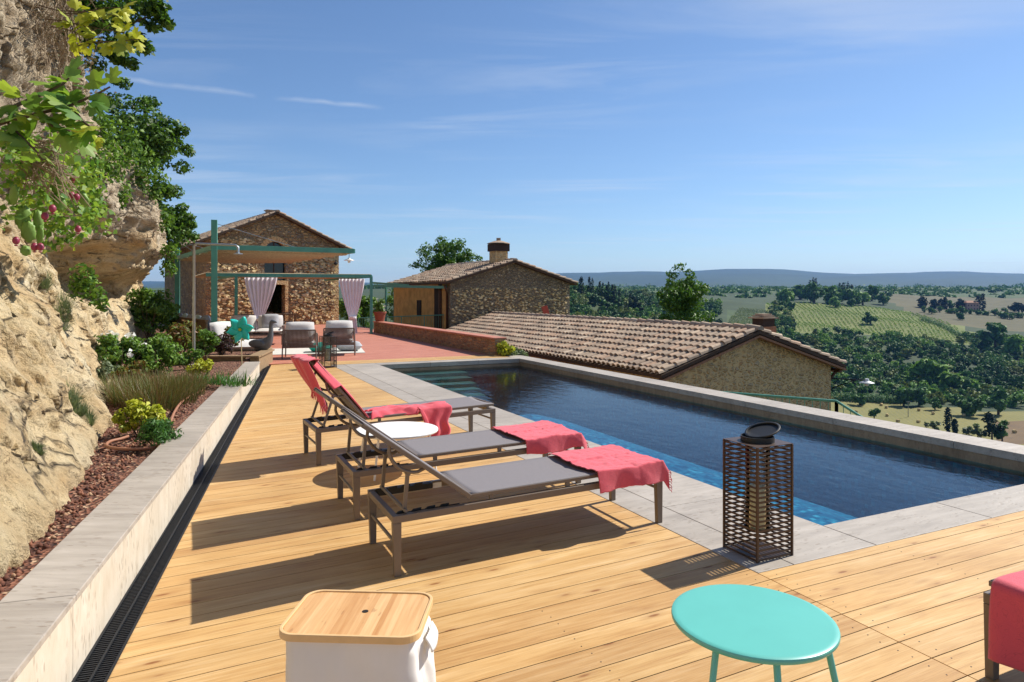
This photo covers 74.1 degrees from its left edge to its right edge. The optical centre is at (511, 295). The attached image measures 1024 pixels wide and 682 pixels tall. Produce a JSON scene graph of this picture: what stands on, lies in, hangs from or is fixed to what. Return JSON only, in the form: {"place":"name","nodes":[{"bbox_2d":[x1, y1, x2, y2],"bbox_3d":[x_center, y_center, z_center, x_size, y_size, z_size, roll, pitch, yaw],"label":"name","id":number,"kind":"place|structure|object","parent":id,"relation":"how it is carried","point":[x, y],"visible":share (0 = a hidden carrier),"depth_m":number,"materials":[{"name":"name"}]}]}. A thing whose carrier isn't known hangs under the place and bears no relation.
{"place":"outdoors","nodes":[
{"label":"outdoors","id":0,"kind":"place"},
{"bbox_2d":[0,0,166,577],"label":"cliff","id":1,"kind":"structure","parent":0,"point":[43,355],"depth_m":6.96,"materials":[{"name":"beige stone"}]},
{"bbox_2d":[8,155,89,255],"bbox_3d":[-3.888,-0.769,5.691,0.208,0.923,1.062,0,0,-9],"label":"prickly pear","id":2,"kind":"object","parent":1,"relation":"attached to","point":[26,226],"visible":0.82,"depth_m":5.39,"materials":[{"name":"green plant"}]},
{"bbox_2d":[0,126,120,253],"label":"cliff creeper","id":3,"kind":"object","parent":1,"relation":"attached to","point":[63,165],"visible":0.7,"depth_m":5.69,"materials":[{"name":"green plant"}]},
{"bbox_2d":[0,56,121,166],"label":"fig branch","id":4,"kind":"object","parent":1,"relation":"attached to","point":[58,97],"visible":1,"depth_m":4.54,"materials":[{"name":"green plant"}]},
{"bbox_2d":[52,284,79,330],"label":"wiry tuft","id":5,"kind":"object","parent":1,"relation":"on","point":[65,302],"visible":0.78,"depth_m":9.09,"materials":[{"name":"green plant"}]},
{"bbox_2d":[16,0,116,111],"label":"dry scrub","id":6,"kind":"object","parent":1,"relation":"on","point":[56,16],"visible":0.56,"depth_m":8.21,"materials":[{"name":"brown plant"}]},
{"bbox_2d":[66,378,97,412],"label":"wiry tuft","id":7,"kind":"object","parent":1,"relation":"on","point":[74,399],"visible":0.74,"depth_m":6.15,"materials":[{"name":"green plant"}]},
{"bbox_2d":[66,262,110,311],"bbox_3d":[-5.862,-0.113,9.415,0.597,0.699,0.387,0,0,0],"label":"cliff creeper","id":8,"kind":"object","parent":1,"relation":"hanging from","point":[85,283],"visible":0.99,"depth_m":9.36,"materials":[{"name":"green plant"}]},
{"bbox_2d":[77,402,102,425],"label":"wiry tuft","id":9,"kind":"object","parent":1,"relation":"on","point":[92,419],"visible":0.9,"depth_m":6.25,"materials":[{"name":"green plant"}]},
{"bbox_2d":[38,0,147,150],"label":"fig sprig","id":10,"kind":"object","parent":1,"relation":"on","point":[120,45],"visible":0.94,"depth_m":7.58,"materials":[{"name":"green plant"}]},
{"bbox_2d":[58,0,175,71],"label":"oak tree","id":11,"kind":"object","parent":1,"relation":"on","point":[156,11],"visible":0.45,"depth_m":9.74,"materials":[{"name":"green plant"}]},
{"bbox_2d":[73,113,180,277],"bbox_3d":[-8.043,-2.040,13.910,1.224,3.264,4.880,0,0,-11],"label":"hanging ivy","id":12,"kind":"object","parent":1,"relation":"hanging from","point":[106,133],"visible":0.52,"depth_m":14.17,"materials":[{"name":"green plant"}]},
{"bbox_2d":[94,76,195,210],"bbox_3d":[-9.443,-3.721,17.174,2.152,3.763,2.518,0,0,41],"label":"oak tree","id":13,"kind":"object","parent":1,"relation":"on","point":[163,141],"visible":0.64,"depth_m":17.06,"materials":[{"name":"green plant"}]},
{"bbox_2d":[123,287,180,339],"bbox_3d":[-9.304,0.466,17.577,1.492,1.422,1.144,0,0,0],"label":"laurel bush","id":14,"kind":"object","parent":1,"relation":"on","point":[153,309],"visible":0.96,"depth_m":17.41,"materials":[{"name":"green plant"}]},
{"bbox_2d":[159,202,199,271],"bbox_3d":[-11.082,-1.976,21.974,1.902,2.397,1.941,0,0,0],"label":"oak tree","id":15,"kind":"object","parent":1,"relation":"on","point":[182,227],"visible":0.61,"depth_m":21.85,"materials":[{"name":"green plant"}]},
{"bbox_2d":[0,329,266,600],"bbox_3d":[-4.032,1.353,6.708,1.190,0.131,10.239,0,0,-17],"label":"lapilli pebbles","id":16,"kind":"object","parent":0,"point":[19,570],"visible":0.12,"depth_m":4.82,"materials":[{"name":"brown soil"}]},
{"bbox_2d":[96,360,120,382],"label":"shrub","id":17,"kind":"object","parent":16,"relation":"on","point":[106,365],"visible":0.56,"depth_m":10.06,"materials":[{"name":"green plant"}]},
{"bbox_2d":[93,330,155,369],"bbox_3d":[-6.496,0.976,11.191,0.987,0.823,1.061,0,0,0],"label":"rose bush","id":18,"kind":"object","parent":16,"relation":"on","point":[112,349],"visible":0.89,"depth_m":11.07,"materials":[{"name":"green plant"}]},
{"bbox_2d":[108,360,150,383],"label":"shrub","id":19,"kind":"object","parent":16,"relation":"on","point":[138,365],"visible":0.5,"depth_m":10.05,"materials":[{"name":"green plant"}]},
{"bbox_2d":[111,398,167,435],"bbox_3d":[-3.561,1.184,6.562,0.493,0.399,0.388,0,0,0],"label":"euonymus bush","id":20,"kind":"object","parent":16,"relation":"on","point":[133,414],"visible":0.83,"depth_m":6.47,"materials":[{"name":"yellow plant"}]},
{"bbox_2d":[104,389,202,450],"bbox_3d":[-3.934,1.315,7.691,0.503,0.028,4.051,0,0,-19],"label":"garden hose","id":21,"kind":"object","parent":16,"relation":"on","point":[106,445],"visible":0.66,"depth_m":5.88,"materials":[{"name":"rubber"}]},
{"bbox_2d":[133,332,183,373],"bbox_3d":[-6.174,1.005,11.635,0.937,0.765,1.035,0,0,0],"label":"shrub","id":22,"kind":"object","parent":16,"relation":"on","point":[165,353],"visible":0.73,"depth_m":11.56,"materials":[{"name":"green plant"}]},
{"bbox_2d":[134,417,183,445],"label":"juniper shrub","id":23,"kind":"object","parent":16,"relation":"on","point":[158,431],"visible":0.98,"depth_m":5.93,"materials":[{"name":"green plant"}]},
{"bbox_2d":[159,320,201,353],"bbox_3d":[-7.427,0.965,15.280,0.953,0.841,0.887,0,0,24],"label":"shrub","id":24,"kind":"object","parent":16,"relation":"on","point":[180,333],"visible":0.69,"depth_m":15.08,"materials":[{"name":"green plant"}]},
{"bbox_2d":[172,348,205,368],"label":"shrub","id":25,"kind":"object","parent":16,"relation":"on","point":[186,360],"visible":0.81,"depth_m":12.29,"materials":[{"name":"green plant"}]},
{"bbox_2d":[185,358,213,376],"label":"euonymus bush","id":26,"kind":"object","parent":16,"relation":"on","point":[201,365],"visible":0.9,"depth_m":11.09,"materials":[{"name":"yellow plant"}]},
{"bbox_2d":[184,328,220,361],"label":"shrub","id":27,"kind":"object","parent":16,"relation":"on","point":[206,337],"visible":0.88,"depth_m":13.55,"materials":[{"name":"green plant"}]},
{"bbox_2d":[169,369,257,387],"bbox_3d":[-4.378,1.176,9.763,1.476,0.294,1.192,0,0,-41],"label":"trailing herb","id":28,"kind":"object","parent":16,"relation":"on","point":[219,380],"visible":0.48,"depth_m":9.87,"materials":[{"name":"green plant"}]},
{"bbox_2d":[189,243,241,367],"bbox_3d":[-5.609,0.224,12.846,0.968,2.452,0.221,0,0,-6],"label":"outdoor shower","id":29,"kind":"object","parent":16,"relation":"on","point":[193,288],"visible":0.69,"depth_m":12.80,"materials":[{"name":"metal"}]},
{"bbox_2d":[226,317,253,364],"bbox_3d":[-5.156,0.873,12.863,0.515,0.956,0.091,0,0,0],"label":"pinwheel","id":30,"kind":"object","parent":16,"relation":"on","point":[240,329],"visible":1,"depth_m":12.85,"materials":[{"name":"teal plastic"}]},
{"bbox_2d":[94,365,216,410],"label":"ornamental grass","id":31,"kind":"object","parent":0,"point":[163,392],"depth_m":8.44,"materials":[{"name":"green plant"}]},
{"bbox_2d":[158,323,487,365],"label":"terrace","id":32,"kind":"structure","parent":0,"point":[375,346],"depth_m":19.56,"materials":[{"name":"tile"}]},
{"bbox_2d":[166,317,208,337],"bbox_3d":[-9.444,1.100,20.363,0.795,0.900,5.390,0,0,-37],"label":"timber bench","id":33,"kind":"object","parent":32,"relation":"on","point":[203,323],"visible":0.19,"depth_m":18.64,"materials":[{"name":"brown wood"}]},
{"bbox_2d":[202,349,274,371],"bbox_3d":[-6.239,1.441,15.029,1.922,0.368,1.830,0,0,0],"label":"timber planter","id":34,"kind":"object","parent":32,"relation":"on","point":[264,358],"visible":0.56,"depth_m":14.23,"materials":[{"name":"brown wood"}]},
{"bbox_2d":[210,333,233,354],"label":"shrub","id":35,"kind":"object","parent":34,"relation":"in","point":[222,347],"visible":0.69,"depth_m":14.58,"materials":[{"name":"purple plant"}]},
{"bbox_2d":[249,320,276,350],"bbox_3d":[-5.742,1.052,15.734,0.674,0.996,0.336,0,0,15],"label":"goose statue","id":36,"kind":"object","parent":34,"relation":"in","point":[265,343],"visible":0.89,"depth_m":15.64,"materials":[{"name":"grey stone"}]},
{"bbox_2d":[210,339,271,351],"bbox_3d":[-6.850,1.334,17.100,1.379,0.432,1.249,0,0,-10],"label":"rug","id":37,"kind":"object","parent":32,"relation":"on","point":[245,346],"visible":0.17,"depth_m":16.61,"materials":[{"name":"white fabric"}]},
{"bbox_2d":[210,322,230,336],"bbox_3d":[-7.151,0.930,16.800,0.354,0.548,0.620,0,0,40],"label":"daybed cushion","id":38,"kind":"object","parent":37,"relation":"on","point":[218,328],"visible":0.37,"depth_m":16.67,"materials":[{"name":"white fabric"}]},
{"bbox_2d":[231,315,284,344],"bbox_3d":[-8.149,1.089,21.598,1.720,0.921,0.805,0,0,-14],"label":"rope sofa","id":39,"kind":"object","parent":32,"relation":"on","point":[252,321],"visible":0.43,"depth_m":21.69,"materials":[{"name":"white fabric"}]},
{"bbox_2d":[262,314,278,327],"bbox_3d":[-7.750,0.810,21.750,0.520,0.437,0.235,0,0,-18],"label":"throw pillow","id":40,"kind":"object","parent":39,"relation":"on","point":[266,318],"visible":0.87,"depth_m":21.70,"materials":[{"name":"white fabric"}]},
{"bbox_2d":[165,209,351,324],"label":"stone barn","id":41,"kind":"structure","parent":32,"relation":"on","point":[304,298],"depth_m":35.52,"materials":[{"name":"stone"}]},
{"bbox_2d":[264,242,283,279],"bbox_3d":[-12.363,-1.825,35.220,0.891,2.050,0.709,0,0,0],"label":"loft window","id":42,"kind":"structure","parent":41,"relation":"in","point":[268,267],"depth_m":35.26,"materials":[{"name":"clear glass"}]},
{"bbox_2d":[175,220,354,322],"bbox_3d":[-7.803,-0.200,20.782,3.676,3.500,6.733,0,0,-34],"label":"tall pergola","id":43,"kind":"object","parent":32,"relation":"on","point":[214,255],"visible":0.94,"depth_m":18.66,"materials":[{"name":"green paint"}]},
{"bbox_2d":[195,272,372,333],"bbox_3d":[-10.067,0.338,29.072,6.067,2.424,7.386,0,0,-30],"label":"pergola","id":44,"kind":"object","parent":32,"relation":"on","point":[325,277],"visible":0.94,"depth_m":26.85,"materials":[{"name":"green paint"}]},
{"bbox_2d":[245,278,276,329],"bbox_3d":[-9.603,0.414,25.954,1.168,2.212,0.310,0,0,-23],"label":"curtain","id":45,"kind":"object","parent":44,"relation":"hanging from","point":[260,291],"visible":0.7,"depth_m":25.92,"materials":[{"name":"fabric"}]},
{"bbox_2d":[339,279,364,333],"bbox_3d":[-6.369,0.425,27.020,0.977,2.190,0.308,0,0,-30],"label":"curtain","id":46,"kind":"object","parent":44,"relation":"hanging from","point":[352,291],"visible":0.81,"depth_m":27.04,"materials":[{"name":"fabric"}]},
{"bbox_2d":[281,322,318,358],"bbox_3d":[-5.280,1.099,16.950,0.832,0.906,0.752,0,0,-12],"label":"rope armchair","id":47,"kind":"object","parent":32,"relation":"on","point":[299,334],"visible":1,"depth_m":16.65,"materials":[{"name":"fabric"}]},
{"bbox_2d":[273,348,364,354],"bbox_3d":[-5.700,1.546,18.950,3.000,0.012,2.100,0,0,-16],"label":"rug","id":48,"kind":"object","parent":32,"relation":"on","point":[291,351],"visible":0.5,"depth_m":18.68,"materials":[{"name":"white fabric"}]},
{"bbox_2d":[323,320,355,354],"bbox_3d":[-4.550,1.099,17.900,0.832,0.906,0.752,0,0,-12],"label":"rope armchair","id":49,"kind":"object","parent":48,"relation":"on","point":[344,331],"visible":0.75,"depth_m":17.61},
{"bbox_2d":[373,282,446,322],"bbox_3d":[-5.640,0.451,33.388,1.842,2.398,8.211,0,0,-28],"label":"green pergola frame","id":50,"kind":"object","parent":32,"relation":"on","point":[392,285],"visible":0.7,"depth_m":33.55,"materials":[{"name":"paint"}]},
{"bbox_2d":[373,321,506,355],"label":"parapet wall","id":51,"kind":"structure","parent":32,"relation":"on","point":[480,343],"depth_m":21.02,"materials":[{"name":"brick"}]},
{"bbox_2d":[373,298,385,320],"bbox_3d":[-5.646,0.597,28.654,0.688,0.977,0.851,0,0,-11],"label":"flower pot","id":52,"kind":"object","parent":51,"relation":"on","point":[379,312],"visible":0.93,"depth_m":28.45,"materials":[{"name":"ceramic"}]},
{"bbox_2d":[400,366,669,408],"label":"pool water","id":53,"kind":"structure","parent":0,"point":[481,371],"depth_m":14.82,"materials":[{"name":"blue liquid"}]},
{"bbox_2d":[71,0,1023,282],"label":"sky","id":54,"kind":"structure","parent":0,"point":[581,136],"materials":[{"name":"blue"}]},
{"bbox_2d":[142,269,1023,287],"bbox_3d":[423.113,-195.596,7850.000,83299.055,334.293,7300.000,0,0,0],"label":"hills","id":55,"kind":"structure","parent":0,"point":[760,277],"depth_m":6839.37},
{"bbox_2d":[144,287,1023,444],"bbox_3d":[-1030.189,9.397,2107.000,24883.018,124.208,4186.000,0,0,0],"label":"terrain","id":56,"kind":"structure","parent":0,"point":[731,304],"depth_m":782.84,"materials":[{"name":"green plant"}]},
{"bbox_2d":[357,295,376,327],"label":"garden shrub","id":57,"kind":"object","parent":56,"relation":"on","point":[365,306],"visible":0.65,"depth_m":41.79,"materials":[{"name":"green plant"}]},
{"bbox_2d":[408,235,482,272],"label":"acacia tree","id":58,"kind":"object","parent":56,"relation":"on","point":[449,250],"visible":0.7,"depth_m":45.60,"materials":[{"name":"green plant"}]},
{"bbox_2d":[387,238,578,328],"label":"stone house","id":59,"kind":"structure","parent":56,"relation":"on","point":[499,280],"depth_m":31.82,"materials":[{"name":"stone"}]},
{"bbox_2d":[447,311,846,410],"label":"stone house","id":60,"kind":"structure","parent":56,"relation":"on","point":[759,355],"depth_m":17.36,"materials":[{"name":"tile"}]},
{"bbox_2d":[656,263,717,322],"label":"acacia tree","id":61,"kind":"object","parent":56,"relation":"on","point":[681,293],"visible":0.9,"depth_m":41.46,"materials":[{"name":"green plant"}]},
{"bbox_2d":[364,282,1023,297],"bbox_3d":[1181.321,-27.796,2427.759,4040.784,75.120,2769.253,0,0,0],"label":"distant groves","id":62,"kind":"object","parent":56,"relation":"on","point":[889,290],"visible":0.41,"depth_m":1515.15,"materials":[{"name":"green plant"}]},
{"bbox_2d":[728,307,779,324],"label":"olive grove","id":63,"kind":"object","parent":56,"relation":"on","point":[743,317],"visible":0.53,"depth_m":765.96,"materials":[{"name":"green plant"}]},
{"bbox_2d":[570,283,1023,406],"bbox_3d":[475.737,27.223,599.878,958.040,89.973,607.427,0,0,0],"label":"woodland","id":64,"kind":"object","parent":56,"relation":"on","point":[879,369],"visible":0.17,"depth_m":573.11,"materials":[{"name":"green plant"}]},
{"bbox_2d":[802,282,825,302],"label":"knoll tree","id":65,"kind":"object","parent":56,"relation":"on","point":[813,295],"visible":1,"depth_m":947.03,"materials":[{"name":"green plant"}]},
{"bbox_2d":[841,288,862,303],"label":"knoll tree","id":66,"kind":"object","parent":56,"relation":"on","point":[847,293],"visible":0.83,"depth_m":949.34,"materials":[{"name":"green plant"}]},
{"bbox_2d":[831,391,897,403],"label":"reed hedge","id":67,"kind":"object","parent":56,"relation":"on","point":[879,398],"visible":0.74,"depth_m":438.68,"materials":[{"name":"green plant"}]},
{"bbox_2d":[766,302,970,342],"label":"vineyard rows","id":68,"kind":"object","parent":56,"relation":"on","point":[872,331],"visible":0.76,"depth_m":800.01,"materials":[{"name":"green plant"}]},
{"bbox_2d":[894,387,912,405],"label":"tree","id":69,"kind":"object","parent":56,"relation":"on","point":[901,397],"visible":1,"depth_m":428.85,"materials":[{"name":"green plant"}]},
{"bbox_2d":[907,386,928,405],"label":"tree","id":70,"kind":"object","parent":56,"relation":"on","point":[917,394],"visible":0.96,"depth_m":428.04,"materials":[{"name":"green plant"}]},
{"bbox_2d":[909,358,950,379],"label":"tree","id":71,"kind":"object","parent":56,"relation":"on","point":[922,367],"visible":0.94,"depth_m":497.08,"materials":[{"name":"green plant"}]},
{"bbox_2d":[919,316,996,351],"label":"reed hedge","id":72,"kind":"object","parent":56,"relation":"on","point":[928,320],"visible":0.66,"depth_m":769.18,"materials":[{"name":"green plant"}]},
{"bbox_2d":[938,371,980,388],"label":"tree","id":73,"kind":"object","parent":56,"relation":"on","point":[948,379],"visible":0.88,"depth_m":474.24,"materials":[{"name":"green plant"}]},
{"bbox_2d":[955,396,986,415],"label":"tree","id":74,"kind":"object","parent":56,"relation":"on","point":[969,405],"visible":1,"depth_m":394.18,"materials":[{"name":"green plant"}]},
{"bbox_2d":[980,411,1003,439],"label":"tree","id":75,"kind":"object","parent":56,"relation":"on","point":[990,426],"visible":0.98,"depth_m":316.86,"materials":[{"name":"green plant"}]},
{"bbox_2d":[979,322,1007,346],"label":"tree","id":76,"kind":"object","parent":56,"relation":"on","point":[996,337],"visible":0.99,"depth_m":669.88,"materials":[{"name":"green plant"}]},
{"bbox_2d":[983,388,1008,414],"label":"tree","id":77,"kind":"object","parent":56,"relation":"on","point":[998,402],"visible":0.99,"depth_m":396.07,"materials":[{"name":"green plant"}]},
{"bbox_2d":[993,420,1009,441],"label":"tree","id":78,"kind":"object","parent":56,"relation":"on","point":[998,435],"visible":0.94,"depth_m":316.62,"materials":[{"name":"green plant"}]},
{"bbox_2d":[1003,333,1023,354],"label":"tree","id":79,"kind":"object","parent":56,"relation":"on","point":[1012,343],"visible":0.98,"depth_m":649.82,"materials":[{"name":"green plant"}]},
{"bbox_2d":[392,362,1023,476],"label":"pool wall","id":80,"kind":"structure","parent":0,"point":[1008,466],"depth_m":9.00,"materials":[{"name":"stone"}]},
{"bbox_2d":[505,355,1023,461],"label":"pool wall cap","id":81,"kind":"object","parent":80,"relation":"on","point":[1004,450],"visible":0.96,"depth_m":8.84,"materials":[{"name":"stone"}]},
{"bbox_2d":[723,391,862,416],"bbox_3d":[4.590,2.514,11.191,0.203,1.772,3.536,0,0,-34],"label":"stair railing","id":82,"kind":"object","parent":80,"relation":"attached to","point":[837,402],"visible":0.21,"depth_m":10.97,"materials":[{"name":"metal"}]},
{"bbox_2d":[403,367,1023,517],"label":"pool basin","id":83,"kind":"object","parent":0,"point":[855,478],"visible":0.18,"depth_m":9.64,"materials":[{"name":"tile"}]},
{"bbox_2d":[407,371,485,400],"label":"pool steps","id":84,"kind":"structure","parent":83,"relation":"on","point":[476,392],"depth_m":14.85,"materials":[{"name":"tile"}]},
{"bbox_2d":[519,414,856,525],"bbox_3d":[1.724,2.463,8.271,2.486,1.167,6.955,0,0,-25],"label":"pool ledge","id":85,"kind":"object","parent":83,"relation":"on","point":[813,512],"visible":0.22,"depth_m":7.33,"materials":[{"name":"tile"}]},
{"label":"deck base","id":86,"kind":"structure","parent":0,"visible":0},
{"bbox_2d":[0,362,259,681],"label":"planter wall","id":87,"kind":"structure","parent":86,"relation":"on","point":[60,602],"depth_m":3.42,"materials":[{"name":"stone"}]},
{"bbox_2d":[107,355,1023,681],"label":"deck","id":88,"kind":"structure","parent":86,"relation":"on","point":[557,589],"depth_m":3.78,"materials":[{"name":"beige wood"}]},
{"bbox_2d":[71,366,270,681],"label":"drain channel","id":89,"kind":"object","parent":88,"relation":"in","point":[119,627],"visible":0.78,"depth_m":3.88,"materials":[{"name":"metal"}]},
{"bbox_2d":[75,366,269,681],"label":"drain grate","id":90,"kind":"object","parent":89,"relation":"on","point":[88,669],"visible":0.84,"depth_m":3.96,"materials":[{"name":"metal"}]},
{"bbox_2d":[319,331,336,367],"bbox_3d":[-3.981,1.164,14.665,0.286,0.772,0.286,0,0,-40],"label":"garden lantern","id":91,"kind":"object","parent":88,"relation":"on","point":[327,354],"visible":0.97,"depth_m":14.62,"materials":[{"name":"metal"}]},
{"bbox_2d":[279,589,437,681],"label":"storage box","id":92,"kind":"object","parent":88,"relation":"on","point":[326,635],"visible":1,"depth_m":2.00,"materials":[{"name":"white fabric"}]},
{"bbox_2d":[355,421,437,480],"bbox_3d":[-1.040,1.390,6.136,0.757,0.374,0.758,0,0,0],"label":"side table","id":93,"kind":"object","parent":88,"relation":"on","point":[397,430],"visible":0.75,"depth_m":6.09,"materials":[{"name":"white paint"}]},
{"bbox_2d":[303,360,495,465],"bbox_3d":[-1.148,1.080,7.040,1.885,0.977,0.600,-1,1,-28],"label":"sun lounger","id":94,"kind":"object","parent":88,"relation":"on","point":[468,403],"visible":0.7,"depth_m":6.85,"materials":[{"name":"brown metal"}]},
{"bbox_2d":[290,354,368,417],"bbox_3d":[-1.778,0.887,6.619,0.631,0.606,0.741,-1,1,-28],"label":"beach towel","id":95,"kind":"object","parent":94,"relation":"on","point":[302,366],"visible":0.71,"depth_m":6.38,"materials":[{"name":"fabric"}]},
{"bbox_2d":[365,401,451,436],"bbox_3d":[-1.061,1.270,6.888,0.847,0.342,0.419,-1,1,-28],"label":"beach towel","id":96,"kind":"object","parent":94,"relation":"on","point":[437,413],"visible":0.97,"depth_m":6.84,"materials":[{"name":"fabric"}]},
{"bbox_2d":[313,387,580,519],"bbox_3d":[-0.479,1.129,5.428,2.047,0.885,0.600,-1,1,-26],"label":"sun lounger","id":97,"kind":"object","parent":88,"relation":"on","point":[434,447],"visible":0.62,"depth_m":5.27,"materials":[{"name":"grey fabric"}]},
{"bbox_2d":[491,420,588,453],"bbox_3d":[0.236,1.234,5.744,0.607,0.235,0.664,-1,1,-26],"label":"beach towel","id":98,"kind":"object","parent":97,"relation":"on","point":[542,437],"visible":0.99,"depth_m":5.54,"materials":[{"name":"fabric"}]},
{"bbox_2d":[340,408,662,576],"bbox_3d":[-0.025,1.129,4.458,2.047,0.885,0.600,-1,1,-25],"label":"sun lounger","id":99,"kind":"object","parent":88,"relation":"on","point":[490,480],"visible":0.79,"depth_m":4.30,"materials":[{"name":"grey metal"}]},
{"bbox_2d":[548,444,671,493],"bbox_3d":[0.682,1.233,4.763,0.620,0.230,0.665,-1,1,-25],"label":"beach towel","id":100,"kind":"object","parent":99,"relation":"on","point":[614,467],"visible":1,"depth_m":4.58,"materials":[{"name":"fabric"}]},
{"bbox_2d":[496,340,515,355],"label":"tuft bush","id":101,"kind":"object","parent":88,"relation":"on","point":[504,348],"visible":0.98,"depth_m":17.38,"materials":[{"name":"yellow plant"}]},
{"bbox_2d":[332,357,1023,573],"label":"pool coping","id":102,"kind":"object","parent":88,"relation":"on","point":[692,510],"visible":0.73,"depth_m":4.89,"materials":[{"name":"stone"}]},
{"bbox_2d":[723,422,792,562],"bbox_3d":[1.488,1.164,4.114,0.286,0.772,0.286,0,0,-25],"label":"garden lantern","id":103,"kind":"object","parent":102,"relation":"on","point":[757,506],"visible":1,"depth_m":4.06,"materials":[{"name":"metal"}]},
{"bbox_2d":[671,584,840,681],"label":"side table","id":104,"kind":"object","parent":88,"relation":"on","point":[776,629],"visible":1,"depth_m":2.31,"materials":[{"name":"teal paint"}]},
{"bbox_2d":[983,579,998,679],"bbox_3d":[2.967,1.108,2.928,2.047,0.885,0.600,0,0,-25],"label":"sun lounger","id":105,"kind":"object","parent":88,"relation":"on","point":[991,670],"visible":0.34,"depth_m":2.75,"materials":[{"name":"brown metal"}]},
{"bbox_2d":[988,570,1023,671],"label":"beach towel","id":106,"kind":"object","parent":105,"relation":"on","point":[1006,629],"visible":1,"depth_m":2.65,"materials":[{"name":"fabric"}]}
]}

